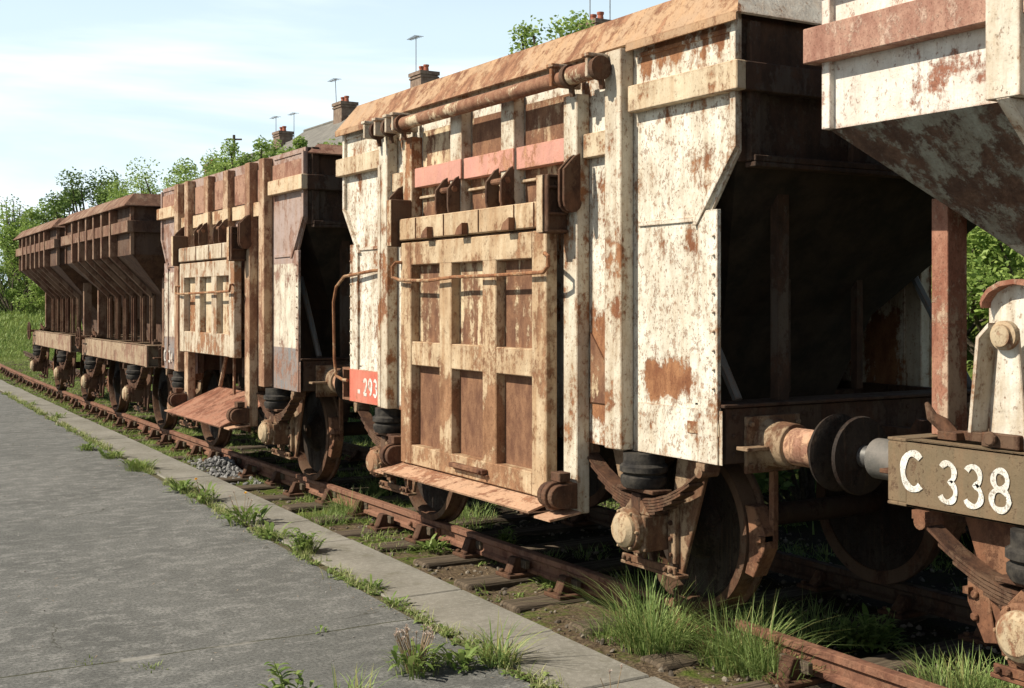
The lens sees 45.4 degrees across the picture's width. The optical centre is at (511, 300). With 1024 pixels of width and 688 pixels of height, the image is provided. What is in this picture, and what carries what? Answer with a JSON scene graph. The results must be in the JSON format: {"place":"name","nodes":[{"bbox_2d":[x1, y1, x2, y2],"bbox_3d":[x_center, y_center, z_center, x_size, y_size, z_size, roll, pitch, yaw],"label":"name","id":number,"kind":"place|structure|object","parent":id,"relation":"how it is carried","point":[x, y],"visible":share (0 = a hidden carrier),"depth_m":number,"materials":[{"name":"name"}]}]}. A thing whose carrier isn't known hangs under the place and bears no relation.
{"place":"outdoors","nodes":[
{"label":"outdoors","id":0,"kind":"place"},
{"bbox_2d":[0,0,669,287],"label":"sky","id":1,"kind":"structure","parent":0,"point":[86,85],"materials":[{"name":"blue"}]},
{"bbox_2d":[0,247,1023,687],"bbox_3d":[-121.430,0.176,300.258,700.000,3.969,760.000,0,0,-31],"label":"ground","id":2,"kind":"structure","parent":0,"point":[946,629],"depth_m":8.73,"materials":[{"name":"soil"}]},
{"bbox_2d":[0,247,29,301],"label":"bush","id":3,"kind":"object","parent":2,"relation":"on","point":[10,285],"visible":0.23,"depth_m":64.41,"materials":[{"name":"green plant"}]},
{"bbox_2d":[0,235,37,302],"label":"bush","id":4,"kind":"object","parent":2,"relation":"on","point":[11,259],"visible":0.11,"depth_m":64.31,"materials":[{"name":"green plant"}]},
{"bbox_2d":[0,194,39,286],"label":"deciduous tree","id":5,"kind":"object","parent":2,"relation":"on","point":[19,213],"visible":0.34,"depth_m":71.87,"materials":[{"name":"green plant"}]},
{"bbox_2d":[0,260,44,311],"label":"bush","id":6,"kind":"object","parent":2,"relation":"on","point":[37,290],"visible":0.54,"depth_m":61.40,"materials":[{"name":"green plant"}]},
{"bbox_2d":[0,198,67,303],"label":"deciduous tree","id":7,"kind":"object","parent":2,"relation":"on","point":[7,232],"visible":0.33,"depth_m":65.44,"materials":[{"name":"green plant"}]},
{"bbox_2d":[7,217,61,300],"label":"bush","id":8,"kind":"object","parent":2,"relation":"on","point":[21,274],"visible":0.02,"depth_m":65.15,"materials":[{"name":"green plant"}]},
{"bbox_2d":[17,397,54,405],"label":"kerb","id":9,"kind":"structure","parent":2,"relation":"on","point":[40,401],"depth_m":21.98,"materials":[{"name":"concrete"}]},
{"bbox_2d":[16,187,82,242],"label":"deciduous tree","id":10,"kind":"object","parent":2,"relation":"on","point":[56,207],"visible":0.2,"depth_m":63.50,"materials":[{"name":"green plant"}]},
{"bbox_2d":[40,409,73,415],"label":"kerb","id":11,"kind":"structure","parent":2,"relation":"on","point":[59,411],"depth_m":20.02,"materials":[{"name":"concrete"}]},
{"bbox_2d":[58,419,109,431],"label":"kerb","id":12,"kind":"structure","parent":2,"relation":"on","point":[84,424],"depth_m":17.76,"materials":[{"name":"concrete"}]},
{"bbox_2d":[56,166,125,212],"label":"deciduous tree","id":13,"kind":"object","parent":2,"relation":"on","point":[77,197],"visible":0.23,"depth_m":61.58,"materials":[{"name":"green plant"}]},
{"bbox_2d":[79,430,127,439],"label":"kerb","id":14,"kind":"structure","parent":2,"relation":"on","point":[106,434],"depth_m":16.54,"materials":[{"name":"concrete"}]},
{"bbox_2d":[78,406,153,417],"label":"sleeper","id":15,"kind":"object","parent":2,"relation":"on","point":[94,410],"visible":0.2,"depth_m":21.29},
{"bbox_2d":[95,438,160,455],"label":"kerb","id":16,"kind":"structure","parent":2,"relation":"on","point":[132,445],"depth_m":15.23,"materials":[{"name":"concrete"}]},
{"bbox_2d":[86,410,178,420],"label":"sleeper","id":17,"kind":"object","parent":2,"relation":"on","point":[104,413],"visible":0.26,"depth_m":20.61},
{"bbox_2d":[96,174,170,203],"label":"bush","id":18,"kind":"object","parent":2,"relation":"on","point":[116,193],"visible":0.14,"depth_m":51.19,"materials":[{"name":"green plant"}]},
{"bbox_2d":[103,417,200,428],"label":"sleeper","id":19,"kind":"object","parent":2,"relation":"on","point":[119,422],"visible":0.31,"depth_m":19.35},
{"bbox_2d":[123,453,183,465],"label":"kerb","id":20,"kind":"structure","parent":2,"relation":"on","point":[163,459],"depth_m":14.03,"materials":[{"name":"concrete"}]},
{"bbox_2d":[113,420,200,433],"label":"sleeper","id":21,"kind":"object","parent":2,"relation":"on","point":[131,426],"visible":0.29,"depth_m":18.75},
{"bbox_2d":[125,157,218,193],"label":"bush","id":22,"kind":"object","parent":2,"relation":"on","point":[151,174],"visible":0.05,"depth_m":45.78,"materials":[{"name":"green plant"}]},
{"bbox_2d":[151,463,211,479],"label":"kerb","id":23,"kind":"structure","parent":2,"relation":"on","point":[180,471],"depth_m":12.95,"materials":[{"name":"concrete"}]},
{"bbox_2d":[124,425,254,437],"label":"sleeper","id":24,"kind":"object","parent":2,"relation":"on","point":[145,429],"visible":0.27,"depth_m":18.15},
{"bbox_2d":[133,426,258,442],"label":"sleeper","id":25,"kind":"object","parent":2,"relation":"on","point":[155,434],"visible":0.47,"depth_m":17.51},
{"bbox_2d":[160,148,238,187],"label":"bush","id":26,"kind":"object","parent":2,"relation":"on","point":[185,170],"visible":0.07,"depth_m":40.76,"materials":[{"name":"green plant"}]},
{"bbox_2d":[145,434,259,447],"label":"sleeper","id":27,"kind":"object","parent":2,"relation":"on","point":[166,439],"visible":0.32,"depth_m":16.86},
{"bbox_2d":[167,476,242,493],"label":"kerb","id":28,"kind":"structure","parent":2,"relation":"on","point":[224,486],"depth_m":12.06,"materials":[{"name":"concrete"}]},
{"bbox_2d":[183,455,263,484],"bbox_3d":[-3.613,1.930,14.414,0.528,0.221,3.068,0,0,-31],"label":"ballast heap","id":29,"kind":"object","parent":2,"relation":"on","point":[230,468],"visible":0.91,"depth_m":14.16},
{"bbox_2d":[159,440,288,454],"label":"sleeper","id":30,"kind":"object","parent":2,"relation":"on","point":[180,445],"visible":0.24,"depth_m":16.49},
{"bbox_2d":[170,445,291,460],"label":"sleeper","id":31,"kind":"object","parent":2,"relation":"on","point":[196,449],"visible":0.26,"depth_m":15.63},
{"bbox_2d":[206,490,274,508],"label":"kerb","id":32,"kind":"structure","parent":2,"relation":"on","point":[241,499],"depth_m":11.14,"materials":[{"name":"concrete"}]},
{"bbox_2d":[208,135,284,172],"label":"bush","id":33,"kind":"object","parent":2,"relation":"on","point":[262,147],"visible":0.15,"depth_m":37.19,"materials":[{"name":"green plant"}]},
{"bbox_2d":[236,126,293,160],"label":"house","id":34,"kind":"structure","parent":2,"relation":"on","point":[283,135],"depth_m":78.58,"materials":[{"name":"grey brick"}]},
{"bbox_2d":[0,392,532,687],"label":"platform","id":35,"kind":"structure","parent":2,"relation":"on","point":[121,615],"depth_m":7.48,"materials":[{"name":"concrete"}]},
{"bbox_2d":[97,447,131,458],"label":"weed","id":36,"kind":"object","parent":35,"relation":"on","point":[112,454],"visible":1,"depth_m":14.09,"materials":[{"name":"green plant"}]},
{"bbox_2d":[119,456,158,471],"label":"weed","id":37,"kind":"object","parent":35,"relation":"on","point":[138,465],"visible":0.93,"depth_m":13.07,"materials":[{"name":"green plant"}]},
{"bbox_2d":[165,478,198,492],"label":"weed","id":38,"kind":"object","parent":35,"relation":"on","point":[184,484],"visible":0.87,"depth_m":11.59,"materials":[{"name":"green plant"}]},
{"bbox_2d":[211,491,278,527],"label":"weed","id":39,"kind":"object","parent":35,"relation":"on","point":[246,513],"visible":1,"depth_m":9.92,"materials":[{"name":"green plant"}]},
{"bbox_2d":[248,520,293,540],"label":"weed","id":40,"kind":"object","parent":35,"relation":"on","point":[267,532],"visible":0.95,"depth_m":9.33,"materials":[{"name":"green plant"}]},
{"bbox_2d":[1,435,549,685],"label":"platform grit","id":41,"kind":"object","parent":35,"relation":"on","point":[287,565],"visible":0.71,"depth_m":7.90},
{"bbox_2d":[257,662,322,687],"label":"weed","id":42,"kind":"object","parent":35,"relation":"on","point":[285,682],"visible":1,"depth_m":5.57,"materials":[{"name":"green plant"}]},
{"bbox_2d":[282,527,332,554],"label":"weed","id":43,"kind":"object","parent":35,"relation":"on","point":[301,542],"visible":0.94,"depth_m":8.77,"materials":[{"name":"green plant"}]},
{"bbox_2d":[314,664,404,687],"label":"grass tuft","id":44,"kind":"object","parent":35,"relation":"on","point":[356,683],"visible":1,"depth_m":5.64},
{"bbox_2d":[375,624,459,679],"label":"weed","id":45,"kind":"object","parent":35,"relation":"on","point":[413,662],"visible":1,"depth_m":5.96,"materials":[{"name":"green plant"}]},
{"bbox_2d":[431,643,489,673],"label":"weed","id":46,"kind":"object","parent":35,"relation":"on","point":[462,658],"visible":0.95,"depth_m":6.02,"materials":[{"name":"green plant"}]},
{"bbox_2d":[186,450,346,465],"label":"sleeper","id":47,"kind":"object","parent":2,"relation":"on","point":[212,454],"visible":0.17,"depth_m":15.29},
{"bbox_2d":[224,505,309,526],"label":"kerb","id":48,"kind":"structure","parent":2,"relation":"on","point":[277,514],"depth_m":10.26,"materials":[{"name":"concrete"}]},
{"bbox_2d":[203,450,365,472],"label":"sleeper","id":49,"kind":"object","parent":2,"relation":"on","point":[354,458],"visible":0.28,"depth_m":15.03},
{"bbox_2d":[0,390,570,687],"bbox_3d":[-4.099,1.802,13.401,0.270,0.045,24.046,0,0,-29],"label":"joint weeds","id":50,"kind":"object","parent":2,"relation":"on","point":[419,621],"visible":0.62,"depth_m":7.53,"materials":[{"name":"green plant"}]},
{"bbox_2d":[185,478,223,504],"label":"weed","id":51,"kind":"object","parent":50,"relation":"on","point":[200,499],"visible":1,"depth_m":11.02,"materials":[{"name":"green plant"}]},
{"bbox_2d":[357,574,389,590],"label":"weed","id":52,"kind":"object","parent":50,"relation":"on","point":[373,585],"visible":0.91,"depth_m":7.68,"materials":[{"name":"green plant"}]},
{"bbox_2d":[379,591,411,607],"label":"weed","id":53,"kind":"object","parent":50,"relation":"on","point":[390,602],"visible":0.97,"depth_m":7.28,"materials":[{"name":"green plant"}]},
{"bbox_2d":[449,610,573,668],"bbox_3d":[-0.046,1.687,6.194,0.704,0.266,0.709,0,0,-31],"label":"grass tuft","id":54,"kind":"object","parent":50,"relation":"on","point":[501,655],"visible":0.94,"depth_m":6.14,"materials":[{"name":"plant"}]},
{"bbox_2d":[218,463,367,482],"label":"sleeper","id":55,"kind":"object","parent":2,"relation":"on","point":[249,470],"visible":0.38,"depth_m":13.73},
{"bbox_2d":[288,135,307,151],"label":"bush","id":56,"kind":"object","parent":2,"relation":"on","point":[300,140],"visible":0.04,"depth_m":32.58,"materials":[{"name":"green plant"}]},
{"bbox_2d":[260,521,349,546],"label":"kerb","id":57,"kind":"structure","parent":2,"relation":"on","point":[308,526],"depth_m":9.59,"materials":[{"name":"concrete"}]},
{"bbox_2d":[268,96,358,156],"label":"house","id":58,"kind":"structure","parent":2,"relation":"on","point":[343,108],"depth_m":66.61,"materials":[{"name":"grey stone"}]},
{"bbox_2d":[236,471,401,491],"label":"sleeper","id":59,"kind":"object","parent":2,"relation":"on","point":[277,477],"visible":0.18,"depth_m":13.15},
{"bbox_2d":[295,502,355,525],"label":"grass tuft","id":60,"kind":"object","parent":2,"relation":"on","point":[321,516],"visible":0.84,"depth_m":11.09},
{"bbox_2d":[258,481,405,501],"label":"sleeper","id":61,"kind":"object","parent":2,"relation":"on","point":[297,489],"visible":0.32,"depth_m":12.47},
{"bbox_2d":[282,488,409,512],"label":"sleeper","id":62,"kind":"object","parent":2,"relation":"on","point":[311,506],"visible":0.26,"depth_m":11.88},
{"bbox_2d":[306,485,393,515],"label":"grass tuft","id":63,"kind":"object","parent":2,"relation":"on","point":[348,506],"visible":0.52,"depth_m":11.40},
{"bbox_2d":[348,475,396,496],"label":"grass tuft","id":64,"kind":"object","parent":2,"relation":"on","point":[374,488],"visible":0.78,"depth_m":12.69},
{"bbox_2d":[297,540,460,599],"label":"kerb","id":65,"kind":"structure","parent":2,"relation":"on","point":[404,579],"depth_m":8.23,"materials":[{"name":"concrete"}]},
{"bbox_2d":[329,64,439,144],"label":"house","id":66,"kind":"structure","parent":2,"relation":"on","point":[423,74],"depth_m":58.24,"materials":[{"name":"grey brick"}]},
{"bbox_2d":[310,499,499,524],"bbox_3d":[-0.680,1.981,11.780,2.600,0.280,0.250,0,0,-32],"label":"sleeper","id":67,"kind":"object","parent":2,"relation":"on","point":[363,505],"visible":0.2,"depth_m":11.26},
{"bbox_2d":[409,533,452,554],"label":"weed","id":68,"kind":"object","parent":2,"relation":"on","point":[428,545],"visible":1,"depth_m":9.78,"materials":[{"name":"green plant"}]},
{"bbox_2d":[333,507,548,536],"bbox_3d":[-0.385,1.992,11.105,2.600,0.280,0.250,0,0,-30],"label":"sleeper","id":69,"kind":"object","parent":2,"relation":"on","point":[384,522],"visible":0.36,"depth_m":10.67,"materials":[{"name":"wood"}]},
{"bbox_2d":[393,590,551,643],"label":"kerb","id":70,"kind":"structure","parent":2,"relation":"on","point":[459,606],"depth_m":7.03,"materials":[{"name":"concrete"}]},
{"bbox_2d":[453,500,505,525],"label":"grass tuft","id":71,"kind":"object","parent":2,"relation":"on","point":[467,516],"visible":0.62,"depth_m":11.24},
{"bbox_2d":[0,329,973,645],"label":"track bed grass","id":72,"kind":"structure","parent":2,"relation":"on","point":[106,399],"depth_m":16.69,"materials":[{"name":"plant"}]},
{"bbox_2d":[367,513,609,551],"bbox_3d":[-0.005,1.980,10.510,2.600,0.280,0.250,0,0,-31],"label":"sleeper","id":73,"kind":"object","parent":2,"relation":"on","point":[423,533],"visible":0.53,"depth_m":10.45,"materials":[{"name":"wood"}]},
{"bbox_2d":[489,525,521,544],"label":"weed","id":74,"kind":"object","parent":2,"relation":"on","point":[506,538],"visible":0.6,"depth_m":9.99,"materials":[{"name":"green plant"}]},
{"bbox_2d":[0,268,1018,567],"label":"bank grass","id":75,"kind":"structure","parent":2,"relation":"on","point":[34,314],"depth_m":54.37,"materials":[{"name":"plant"}]},
{"bbox_2d":[413,535,616,568],"bbox_3d":[0.409,1.976,9.939,2.600,0.280,0.250,0,0,-32],"label":"sleeper","id":76,"kind":"object","parent":2,"relation":"on","point":[466,554],"visible":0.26,"depth_m":9.46,"materials":[{"name":"wood"}]},
{"bbox_2d":[44,397,1006,687],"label":"trackside pebbles","id":77,"kind":"object","parent":2,"relation":"on","point":[748,679],"visible":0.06,"depth_m":8.37,"materials":[{"name":"gravel"}]},
{"bbox_2d":[528,575,555,589],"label":"weed","id":78,"kind":"object","parent":2,"relation":"on","point":[546,583],"visible":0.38,"depth_m":8.53,"materials":[{"name":"green plant"}]},
{"bbox_2d":[454,555,647,590],"bbox_3d":[0.752,1.980,9.264,2.600,0.280,0.250,0,0,-32],"label":"sleeper","id":79,"kind":"object","parent":2,"relation":"on","point":[514,572],"visible":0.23,"depth_m":8.76,"materials":[{"name":"wood"}]},
{"bbox_2d":[508,10,594,54],"bbox_3d":[0.838,-2.874,25.045,2.137,6.114,2.340,0,0,-31],"label":"deciduous tree","id":80,"kind":"object","parent":2,"relation":"on","point":[560,31],"visible":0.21,"depth_m":24.61,"materials":[{"name":"green plant"}]},
{"bbox_2d":[479,631,648,687],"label":"kerb","id":81,"kind":"structure","parent":2,"relation":"on","point":[576,664],"depth_m":6.09,"materials":[{"name":"concrete"}]},
{"bbox_2d":[565,541,613,560],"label":"grass tuft","id":82,"kind":"object","parent":2,"relation":"on","point":[581,549],"visible":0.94,"depth_m":9.65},
{"bbox_2d":[578,11,610,30],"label":"house","id":83,"kind":"structure","parent":2,"relation":"on","point":[599,19],"depth_m":46.99,"materials":[{"name":"grey brick"}]},
{"bbox_2d":[572,601,637,645],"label":"grass tuft","id":84,"kind":"object","parent":2,"relation":"on","point":[604,636],"visible":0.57,"depth_m":7.26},
{"bbox_2d":[500,570,776,613],"bbox_3d":[1.091,1.986,8.667,2.600,0.280,0.250,0,0,-31],"label":"sleeper","id":85,"kind":"object","parent":2,"relation":"on","point":[550,596],"visible":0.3,"depth_m":8.15,"materials":[{"name":"wood"}]},
{"bbox_2d":[598,676,678,687],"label":"kerb","id":86,"kind":"structure","parent":2,"relation":"on","point":[653,682],"depth_m":5.77,"materials":[{"name":"concrete"}]},
{"bbox_2d":[555,554,786,656],"bbox_3d":[0.820,1.742,7.072,1.557,0.556,1.490,0,0,28],"label":"grass tuft","id":87,"kind":"object","parent":2,"relation":"on","point":[653,640],"visible":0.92,"depth_m":7.04,"materials":[{"name":"plant"}]},
{"bbox_2d":[568,564,853,635],"bbox_3d":[1.523,1.976,8.081,2.600,0.280,0.250,0,0,-30],"label":"sleeper","id":88,"kind":"object","parent":2,"relation":"on","point":[814,585],"visible":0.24,"depth_m":8.23,"materials":[{"name":"wood"}]},
{"bbox_2d":[623,584,806,663],"bbox_3d":[1.231,1.792,6.894,1.153,0.455,1.085,0,0,36],"label":"grass tuft","id":89,"kind":"object","parent":2,"relation":"on","point":[720,629],"visible":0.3,"depth_m":6.85,"materials":[{"name":"plant"}]},
{"bbox_2d":[647,599,824,675],"bbox_3d":[1.203,1.833,6.778,1.091,0.374,1.105,0,0,23],"label":"grass tuft","id":90,"kind":"object","parent":2,"relation":"on","point":[724,665],"visible":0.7,"depth_m":6.70,"materials":[{"name":"plant"}]},
{"bbox_2d":[659,590,849,677],"bbox_3d":[1.323,1.779,6.705,1.193,0.482,1.213,0,0,-31],"label":"grass tuft","id":91,"kind":"object","parent":2,"relation":"on","point":[754,649],"visible":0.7,"depth_m":6.60,"materials":[{"name":"plant"}]},
{"bbox_2d":[687,623,829,684],"bbox_3d":[1.364,1.861,6.478,0.891,0.318,0.934,0,0,21],"label":"grass tuft","id":92,"kind":"object","parent":2,"relation":"on","point":[775,667],"visible":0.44,"depth_m":6.46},
{"bbox_2d":[710,585,816,630],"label":"grass tuft","id":93,"kind":"object","parent":2,"relation":"on","point":[760,611],"visible":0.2,"depth_m":7.38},
{"bbox_2d":[640,594,938,671],"bbox_3d":[1.886,1.990,7.412,2.600,0.280,0.250,0,0,-31],"label":"sleeper","id":94,"kind":"object","parent":2,"relation":"on","point":[903,611],"visible":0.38,"depth_m":7.31,"materials":[{"name":"wood"}]},
{"bbox_2d":[742,590,878,648],"bbox_3d":[1.801,1.872,7.261,0.804,0.296,0.949,0,0,-31],"label":"grass tuft","id":95,"kind":"object","parent":2,"relation":"on","point":[817,626],"visible":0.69,"depth_m":7.31,"materials":[{"name":"plant"}]},
{"bbox_2d":[753,357,931,502],"bbox_3d":[2.980,1.340,11.768,3.310,1.743,2.152,0,0,-7],"label":"bush","id":96,"kind":"object","parent":2,"relation":"on","point":[806,490],"visible":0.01,"depth_m":11.65,"materials":[{"name":"green plant"}]},
{"bbox_2d":[822,612,892,652],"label":"weed","id":97,"kind":"object","parent":2,"relation":"on","point":[857,638],"visible":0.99,"depth_m":7.02,"materials":[{"name":"green plant"}]},
{"bbox_2d":[725,626,999,687],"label":"sleeper","id":98,"kind":"object","parent":2,"relation":"on","point":[967,638],"visible":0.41,"depth_m":6.71,"materials":[{"name":"wood"}]},
{"bbox_2d":[838,603,916,652],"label":"weed","id":99,"kind":"object","parent":2,"relation":"on","point":[884,629],"visible":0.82,"depth_m":7.06,"materials":[{"name":"green plant"}]},
{"bbox_2d":[886,639,1022,687],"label":"grass tuft","id":100,"kind":"object","parent":2,"relation":"on","point":[965,682],"visible":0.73,"depth_m":6.44,"materials":[{"name":"plant"}]},
{"bbox_2d":[931,227,1023,355],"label":"bush","id":101,"kind":"object","parent":2,"relation":"on","point":[975,285],"visible":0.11,"depth_m":13.24,"materials":[{"name":"green plant"}]},
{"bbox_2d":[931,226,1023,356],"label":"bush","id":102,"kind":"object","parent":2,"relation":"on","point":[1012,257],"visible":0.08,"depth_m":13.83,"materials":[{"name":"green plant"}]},
{"bbox_2d":[934,653,1021,687],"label":"grass tuft","id":103,"kind":"object","parent":2,"relation":"on","point":[988,679],"visible":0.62,"depth_m":6.28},
{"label":"sleeper","id":104,"kind":"object","parent":2,"relation":"on","visible":0},
{"bbox_2d":[0,363,946,687],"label":"rail","id":105,"kind":"object","parent":104,"relation":"on","point":[842,669],"visible":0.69,"depth_m":8.58,"materials":[{"name":"metal"}]},
{"bbox_2d":[13,218,153,400],"bbox_3d":[-7.768,0.199,23.962,3.100,3.278,5.516,0,0,-29],"label":"hopper wagon","id":106,"kind":"object","parent":105,"relation":"on","point":[53,276],"visible":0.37,"depth_m":22.69,"materials":[{"name":"brown"}]},
{"bbox_2d":[58,193,266,429],"bbox_3d":[-5.009,0.199,19.087,3.100,3.278,5.516,0,0,-30],"label":"hopper wagon","id":107,"kind":"object","parent":105,"relation":"on","point":[114,250],"visible":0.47,"depth_m":17.75,"materials":[{"name":"metal"}]},
{"bbox_2d":[157,144,367,481],"bbox_3d":[-2.264,0.179,14.169,2.905,3.318,5.836,0,0,-31],"label":"mineral wagon","id":108,"kind":"object","parent":105,"relation":"on","point":[257,260],"visible":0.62,"depth_m":12.51,"materials":[{"name":"metal"}]},
{"bbox_2d":[332,0,988,612],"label":"mineral wagon","id":109,"kind":"object","parent":105,"relation":"on","point":[660,274],"visible":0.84,"depth_m":7.38,"materials":[{"name":"beige metal"}]},
{"bbox_2d":[803,0,1023,687],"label":"hopper wagon","id":110,"kind":"object","parent":105,"relation":"on","point":[927,96],"visible":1,"depth_m":5.11,"materials":[{"name":"metal"}]},
{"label":"sleeper","id":111,"kind":"object","parent":2,"relation":"on","visible":0},
{"bbox_2d":[23,351,976,626],"bbox_3d":[-5.422,1.878,21.938,0.654,0.144,51.222,0,0,-29],"label":"rail","id":112,"kind":"object","parent":111,"relation":"on","point":[941,603],"visible":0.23,"depth_m":8.19,"materials":[{"name":"metal"}]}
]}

